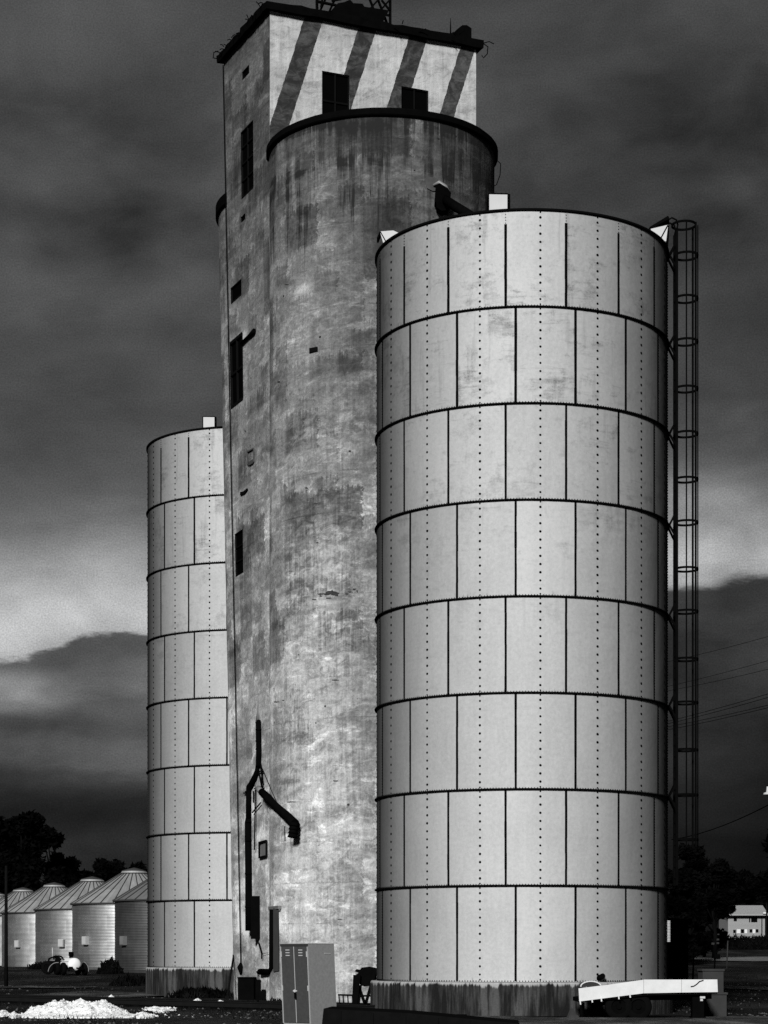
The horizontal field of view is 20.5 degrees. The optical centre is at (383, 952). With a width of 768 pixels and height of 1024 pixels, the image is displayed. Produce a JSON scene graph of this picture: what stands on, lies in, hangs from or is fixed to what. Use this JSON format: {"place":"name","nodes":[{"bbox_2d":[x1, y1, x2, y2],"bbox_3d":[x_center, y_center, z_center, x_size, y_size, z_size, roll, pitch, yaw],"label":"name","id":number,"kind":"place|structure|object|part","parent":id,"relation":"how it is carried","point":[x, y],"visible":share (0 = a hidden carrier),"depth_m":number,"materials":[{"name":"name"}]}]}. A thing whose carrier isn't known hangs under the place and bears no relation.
{"place":"outdoors","nodes":[
{"label":"outdoors","id":0,"kind":"place"},
{"bbox_2d":[26,991,163,996],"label":"gravel path","id":1,"kind":"structure","parent":0,"point":[109,993],"depth_m":79.09,"materials":[{"name":"grey gravel"}]},
{"bbox_2d":[0,949,767,1023],"bbox_3d":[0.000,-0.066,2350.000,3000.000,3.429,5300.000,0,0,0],"label":"ground","id":2,"kind":"structure","parent":0,"point":[757,967],"depth_m":86.43,"materials":[{"name":"black plant"}]},
{"bbox_2d":[4,866,7,985],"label":"utility pole","id":3,"kind":"object","parent":2,"relation":"on","point":[6,934],"visible":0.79,"depth_m":96.94,"materials":[{"name":"black wood"}]},
{"bbox_2d":[0,816,26,855],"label":"dark tree","id":4,"kind":"object","parent":2,"relation":"on","point":[6,825],"visible":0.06,"depth_m":214.93,"materials":[{"name":"black plant"}]},
{"bbox_2d":[0,887,33,965],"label":"corrugated bin","id":5,"kind":"object","parent":2,"relation":"on","point":[16,895],"visible":0.06,"depth_m":179.23,"materials":[{"name":"metal"}]},
{"bbox_2d":[0,851,45,893],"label":"dark tree","id":6,"kind":"object","parent":2,"relation":"on","point":[24,871],"visible":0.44,"depth_m":203.53,"materials":[{"name":"black plant"}]},
{"bbox_2d":[7,809,57,875],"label":"dark tree","id":7,"kind":"object","parent":2,"relation":"on","point":[36,837],"visible":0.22,"depth_m":224.58,"materials":[{"name":"black plant"}]},
{"bbox_2d":[0,882,67,966],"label":"corrugated bin","id":8,"kind":"object","parent":2,"relation":"on","point":[21,932],"visible":0.35,"depth_m":164.81,"materials":[{"name":"metal"}]},
{"bbox_2d":[27,960,45,968],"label":"weed clump","id":9,"kind":"object","parent":2,"relation":"on","point":[36,965],"visible":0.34,"depth_m":139.58,"materials":[{"name":"black plant"}]},
{"bbox_2d":[0,985,88,987],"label":"gravel strip","id":10,"kind":"object","parent":2,"relation":"on","point":[18,986],"visible":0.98,"depth_m":96.65,"materials":[{"name":"grey gravel"}]},
{"bbox_2d":[41,948,61,973],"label":"tractor","id":11,"kind":"object","parent":2,"relation":"on","point":[45,966],"visible":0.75,"depth_m":121.60,"materials":[{"name":"black metal"}]},
{"bbox_2d":[41,865,82,887],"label":"dark tree","id":12,"kind":"object","parent":2,"relation":"on","point":[60,874],"visible":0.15,"depth_m":214.05,"materials":[{"name":"black plant"}]},
{"bbox_2d":[42,824,82,877],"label":"dark tree","id":13,"kind":"object","parent":2,"relation":"on","point":[58,859],"visible":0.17,"depth_m":234.44,"materials":[{"name":"black plant"}]},
{"bbox_2d":[48,952,88,974],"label":"tank trailer","id":14,"kind":"object","parent":2,"relation":"on","point":[65,965],"visible":1,"depth_m":120.01,"materials":[{"name":"white paint"}]},
{"bbox_2d":[33,876,104,963],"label":"corrugated bin","id":15,"kind":"object","parent":2,"relation":"on","point":[53,922],"visible":0.38,"depth_m":152.06,"materials":[{"name":"metal"}]},
{"bbox_2d":[78,868,92,877],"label":"dark tree","id":16,"kind":"object","parent":2,"relation":"on","point":[84,872],"visible":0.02,"depth_m":260.72,"materials":[{"name":"black plant"}]},
{"bbox_2d":[0,998,192,1018],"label":"salt pile","id":17,"kind":"object","parent":2,"relation":"on","point":[81,1008],"visible":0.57,"depth_m":52.55,"materials":[{"name":"white"}]},
{"bbox_2d":[91,858,121,881],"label":"dark tree","id":18,"kind":"object","parent":2,"relation":"on","point":[105,869],"visible":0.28,"depth_m":249.10,"materials":[{"name":"black plant"}]},
{"bbox_2d":[70,868,146,969],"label":"corrugated bin","id":19,"kind":"object","parent":2,"relation":"on","point":[93,928],"visible":0.45,"depth_m":138.88,"materials":[{"name":"metal"}]},
{"bbox_2d":[96,957,123,973],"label":"weed clump","id":20,"kind":"object","parent":2,"relation":"on","point":[111,965],"visible":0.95,"depth_m":123.69,"materials":[{"name":"black plant"}]},
{"bbox_2d":[0,994,221,1018],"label":"salt spill","id":21,"kind":"object","parent":2,"relation":"on","point":[14,1014],"visible":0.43,"depth_m":53.57,"materials":[{"name":"white"}]},
{"bbox_2d":[112,859,126,869],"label":"dark tree","id":22,"kind":"object","parent":2,"relation":"on","point":[120,864],"visible":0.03,"depth_m":251.85,"materials":[{"name":"black plant"}]},
{"bbox_2d":[109,971,145,985],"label":"weed clump","id":23,"kind":"object","parent":2,"relation":"on","point":[134,980],"visible":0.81,"depth_m":99.56,"materials":[{"name":"black plant"}]},
{"bbox_2d":[112,879,147,972],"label":"corrugated bin","id":24,"kind":"object","parent":2,"relation":"on","point":[131,930],"visible":0.31,"depth_m":127.02,"materials":[{"name":"silver metal"}]},
{"bbox_2d":[128,860,146,871],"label":"dark tree","id":25,"kind":"object","parent":2,"relation":"on","point":[140,865],"visible":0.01,"depth_m":254.35,"materials":[{"name":"black plant"}]},
{"bbox_2d":[146,416,233,996],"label":"steel grain bin","id":26,"kind":"object","parent":2,"relation":"on","point":[189,913],"visible":0.41,"depth_m":77.28,"materials":[{"name":"white metal"}]},
{"bbox_2d":[165,984,233,998],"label":"weed clump","id":27,"kind":"object","parent":2,"relation":"on","point":[198,992],"visible":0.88,"depth_m":74.84,"materials":[{"name":"black plant"}]},
{"bbox_2d":[225,955,233,999],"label":"leaning pole","id":28,"kind":"object","parent":2,"relation":"on","point":[228,989],"visible":0.8,"depth_m":70.80,"materials":[{"name":"grey metal"}]},
{"bbox_2d":[0,994,466,1014],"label":"rail track","id":29,"kind":"structure","parent":2,"relation":"on","point":[168,1002],"depth_m":62.82,"materials":[{"name":"black metal"}]},
{"bbox_2d":[352,967,376,1004],"bbox_3d":[-0.530,0.982,58.085,0.697,1.182,0.630,0,0,0],"label":"hopper stand","id":30,"kind":"object","parent":29,"relation":"on","point":[364,976],"visible":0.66,"depth_m":57.81,"materials":[{"name":"black metal"}]},
{"bbox_2d":[237,977,256,999],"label":"control cabinet","id":31,"kind":"object","parent":2,"relation":"on","point":[246,988],"visible":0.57,"depth_m":67.41,"materials":[{"name":"black metal"}]},
{"bbox_2d":[255,971,260,999],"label":"narrow box","id":32,"kind":"object","parent":2,"relation":"on","point":[257,985],"visible":0.9,"depth_m":67.08,"materials":[{"name":"black metal"}]},
{"bbox_2d":[239,997,281,1001],"bbox_3d":[-2.821,1.467,61.992,3.017,0.466,0.625,0,0,0],"label":"weed clump","id":33,"kind":"object","parent":2,"relation":"on","point":[271,999],"visible":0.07,"depth_m":61.95,"materials":[{"name":"black plant"}]},
{"bbox_2d":[259,989,265,999],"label":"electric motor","id":34,"kind":"object","parent":2,"relation":"on","point":[262,993],"visible":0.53,"depth_m":66.45,"materials":[{"name":"black metal"}]},
{"bbox_2d":[280,943,335,1023],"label":"metal locker","id":35,"kind":"object","parent":2,"relation":"on","point":[308,983],"visible":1,"depth_m":46.87,"materials":[{"name":"grey metal"}]},
{"bbox_3d":[-2.107,0.710,47.024,0.448,1.680,0.079,0,0,43],"label":"door","id":36,"kind":"part","parent":35,"relation":"part of","materials":[{"name":"grey paint"}]},
{"bbox_3d":[-1.810,0.710,46.746,0.439,1.680,0.079,0,0,43],"label":"door","id":37,"kind":"part","parent":35,"relation":"part of","materials":[{"name":"grey paint"}]},
{"bbox_2d":[338,994,351,1003],"bbox_3d":[-1.060,1.397,59.471,0.461,0.465,0.092,0,0,0],"label":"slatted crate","id":38,"kind":"object","parent":2,"relation":"on","point":[343,995],"visible":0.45,"depth_m":59.42,"materials":[{"name":"black wood"}]},
{"bbox_2d":[213,0,500,1002],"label":"grain elevator","id":39,"kind":"object","parent":2,"relation":"on","point":[351,130],"visible":0.63,"depth_m":64.01,"materials":[{"name":"concrete"}]},
{"bbox_2d":[231,279,241,303],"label":"window","id":40,"kind":"structure","parent":39,"relation":"in","point":[236,290],"depth_m":69.18,"materials":[{"name":"black glass"}]},
{"bbox_2d":[229,332,243,408],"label":"window","id":41,"kind":"structure","parent":39,"relation":"in","point":[236,349],"depth_m":69.12,"materials":[{"name":"black glass"}]},
{"bbox_2d":[235,529,242,576],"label":"window","id":42,"kind":"structure","parent":39,"relation":"in","point":[239,535],"depth_m":69.34,"materials":[{"name":"black glass"}]},
{"bbox_2d":[241,120,253,198],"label":"window","id":43,"kind":"structure","parent":39,"relation":"in","point":[247,168],"depth_m":67.91,"materials":[{"name":"black glass"}]},
{"bbox_2d":[258,840,266,857],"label":"small window","id":44,"kind":"structure","parent":39,"relation":"in","point":[264,846],"depth_m":66.63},
{"bbox_2d":[273,908,279,971],"bbox_3d":[-3.283,-0.376,64.804,0.044,1.944,0.545,0,0,-23],"label":"narrow door","id":45,"kind":"structure","parent":39,"relation":"in","point":[276,967],"depth_m":64.80,"materials":[{"name":"grey metal"}]},
{"bbox_2d":[322,71,348,113],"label":"window","id":46,"kind":"structure","parent":39,"relation":"in","point":[335,87],"depth_m":66.91,"materials":[{"name":"black glass"}]},
{"bbox_2d":[401,86,427,110],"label":"window","id":47,"kind":"structure","parent":39,"relation":"in","point":[411,98],"depth_m":68.00,"materials":[{"name":"black glass"}]},
{"bbox_2d":[1,983,766,1023],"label":"gravel stones","id":48,"kind":"object","parent":2,"relation":"on","point":[77,1020],"visible":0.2,"depth_m":54.34,"materials":[{"name":"grey gravel"}]},
{"bbox_2d":[322,1006,518,1023],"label":"loading ramp","id":49,"kind":"structure","parent":2,"relation":"on","point":[343,1015],"depth_m":45.20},
{"bbox_2d":[370,193,698,1016],"bbox_3d":[4.049,-8.944,57.659,8.841,21.687,8.194,0,0,-3],"label":"steel grain bin","id":50,"kind":"object","parent":2,"relation":"on","point":[522,617],"visible":0.98,"depth_m":54.20,"materials":[{"name":"grey metal"}]},
{"bbox_2d":[480,1016,767,1023],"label":"gravel yard","id":51,"kind":"structure","parent":2,"relation":"on","point":[647,1020],"depth_m":48.93,"materials":[{"name":"black gravel"}]},
{"bbox_2d":[567,1008,578,1017],"bbox_3d":[4.508,1.470,50.703,0.316,0.260,0.253,0,0,-7],"label":"traffic cone","id":52,"kind":"object","parent":51,"relation":"on","point":[571,1013],"visible":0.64,"depth_m":50.64,"materials":[{"name":"plastic"}]},
{"bbox_2d":[573,979,717,1017],"bbox_3d":[6.382,1.166,52.062,3.459,1.029,2.195,0,0,0],"label":"flatbed trailer","id":53,"kind":"object","parent":51,"relation":"on","point":[632,999],"visible":0.93,"depth_m":51.06,"materials":[{"name":"white painted metal"},{"name":"black steel"},{"name":"rubber"}]},
{"bbox_2d":[668,918,692,979],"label":"shed","id":54,"kind":"structure","parent":2,"relation":"on","point":[678,956],"depth_m":90.10,"materials":[{"name":"black metal"}]},
{"bbox_2d":[668,866,707,960],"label":"dark tree","id":55,"kind":"object","parent":2,"relation":"on","point":[683,905],"visible":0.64,"depth_m":139.35,"materials":[{"name":"black plant"}]},
{"bbox_2d":[671,843,710,961],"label":"dark tree","id":56,"kind":"object","parent":2,"relation":"on","point":[697,862],"visible":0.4,"depth_m":149.48,"materials":[{"name":"black plant"}]},
{"bbox_2d":[697,969,724,991],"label":"concrete block","id":57,"kind":"structure","parent":2,"relation":"on","point":[717,974],"depth_m":56.51,"materials":[{"name":"grey concrete"}]},
{"bbox_2d":[695,887,730,956],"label":"dark tree","id":58,"kind":"object","parent":2,"relation":"on","point":[723,938],"visible":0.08,"depth_m":171.40,"materials":[{"name":"black plant"}]},
{"bbox_2d":[711,934,719,968],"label":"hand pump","id":59,"kind":"object","parent":2,"relation":"on","point":[716,956],"visible":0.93,"depth_m":127.78,"materials":[{"name":"black metal"}]},
{"bbox_2d":[704,992,727,1016],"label":"concrete block","id":60,"kind":"structure","parent":2,"relation":"on","point":[716,1005],"depth_m":53.60,"materials":[{"name":"grey concrete"}]},
{"bbox_2d":[692,858,741,957],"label":"dark tree","id":61,"kind":"object","parent":2,"relation":"on","point":[718,878],"visible":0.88,"depth_m":164.47,"materials":[{"name":"black plant"}]},
{"bbox_2d":[723,933,742,949],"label":"hedge bush","id":62,"kind":"object","parent":2,"relation":"on","point":[733,942],"visible":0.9,"depth_m":235.49,"materials":[{"name":"black plant"}]},
{"bbox_2d":[719,905,765,937],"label":"house","id":63,"kind":"structure","parent":2,"relation":"on","point":[747,920],"depth_m":261.99,"materials":[{"name":"white paint"}]},
{"bbox_2d":[751,917,756,921],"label":"window","id":64,"kind":"structure","parent":63,"relation":"in","point":[753,919],"depth_m":261.93,"materials":[{"name":"black glass"}]},
{"bbox_2d":[736,934,751,949],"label":"hedge bush","id":65,"kind":"object","parent":2,"relation":"on","point":[743,940],"visible":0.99,"depth_m":235.45,"materials":[{"name":"black plant"}]},
{"bbox_2d":[734,869,767,909],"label":"dark tree","id":66,"kind":"object","parent":2,"relation":"on","point":[744,892],"visible":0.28,"depth_m":327.81,"materials":[{"name":"black plant"}]},
{"bbox_2d":[743,934,762,949],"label":"hedge bush","id":67,"kind":"object","parent":2,"relation":"on","point":[754,946],"visible":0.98,"depth_m":235.46,"materials":[{"name":"black plant"}]},
{"bbox_2d":[748,829,767,900],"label":"dark tree","id":68,"kind":"object","parent":2,"relation":"on","point":[759,884],"visible":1,"depth_m":119.29,"materials":[{"name":"black plant"}]},
{"bbox_2d":[754,934,767,949],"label":"hedge bush","id":69,"kind":"object","parent":2,"relation":"on","point":[763,941],"visible":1,"depth_m":235.45,"materials":[{"name":"black plant"}]},
{"bbox_2d":[766,903,767,936],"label":"dark post","id":70,"kind":"object","parent":2,"relation":"on","point":[767,919],"visible":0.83,"depth_m":239.99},
{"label":"utility pole","id":71,"kind":"object","parent":2,"relation":"on","visible":0},
{"bbox_2d":[668,708,765,729],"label":"overhead cable","id":72,"kind":"object","parent":71,"relation":"attached to","point":[721,718],"visible":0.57,"depth_m":219.47,"materials":[{"name":"black metal"}]},
{"bbox_2d":[668,705,767,726],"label":"overhead cable","id":73,"kind":"object","parent":71,"relation":"attached to","point":[722,715],"visible":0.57,"depth_m":220.28,"materials":[{"name":"black metal"}]},
{"bbox_2d":[668,697,767,723],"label":"overhead cable","id":74,"kind":"object","parent":71,"relation":"attached to","point":[721,710],"visible":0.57,"depth_m":218.64,"materials":[{"name":"black metal"}]},
{"bbox_2d":[668,636,767,661],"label":"overhead cable","id":75,"kind":"object","parent":71,"relation":"attached to","point":[726,647],"visible":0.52,"depth_m":216.29,"materials":[{"name":"black metal"}]},
{"bbox_2d":[670,694,766,720],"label":"overhead cable","id":76,"kind":"object","parent":71,"relation":"attached to","point":[723,706],"visible":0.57,"depth_m":218.24,"materials":[{"name":"black metal"}]},
{"bbox_2d":[669,669,767,690],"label":"overhead cable","id":77,"kind":"object","parent":71,"relation":"attached to","point":[723,679],"visible":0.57,"depth_m":218.88,"materials":[{"name":"black metal"}]},
{"bbox_2d":[671,661,765,685],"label":"overhead cable","id":78,"kind":"object","parent":71,"relation":"attached to","point":[724,672],"visible":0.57,"depth_m":218.05,"materials":[{"name":"black metal"}]},
{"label":"street lamp","id":79,"kind":"object","parent":2,"relation":"on","visible":0},
{"bbox_2d":[671,805,767,839],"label":"service cable","id":80,"kind":"object","parent":79,"relation":"attached to","point":[729,822],"visible":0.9,"depth_m":116.80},
{"bbox_2d":[0,0,767,935],"label":"sky","id":81,"kind":"structure","parent":0,"point":[641,112],"materials":[{"name":"grey"}]},
{"bbox_2d":[726,941,727,968],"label":"stake","id":82,"kind":"object","parent":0,"point":[727,957],"visible":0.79,"depth_m":129.97,"materials":[{"name":"wood"}]},
{"bbox_2d":[694,956,767,960],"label":"street","id":83,"kind":"structure","parent":0,"point":[732,958],"depth_m":162.60,"materials":[{"name":"grey asphalt"}]}
]}

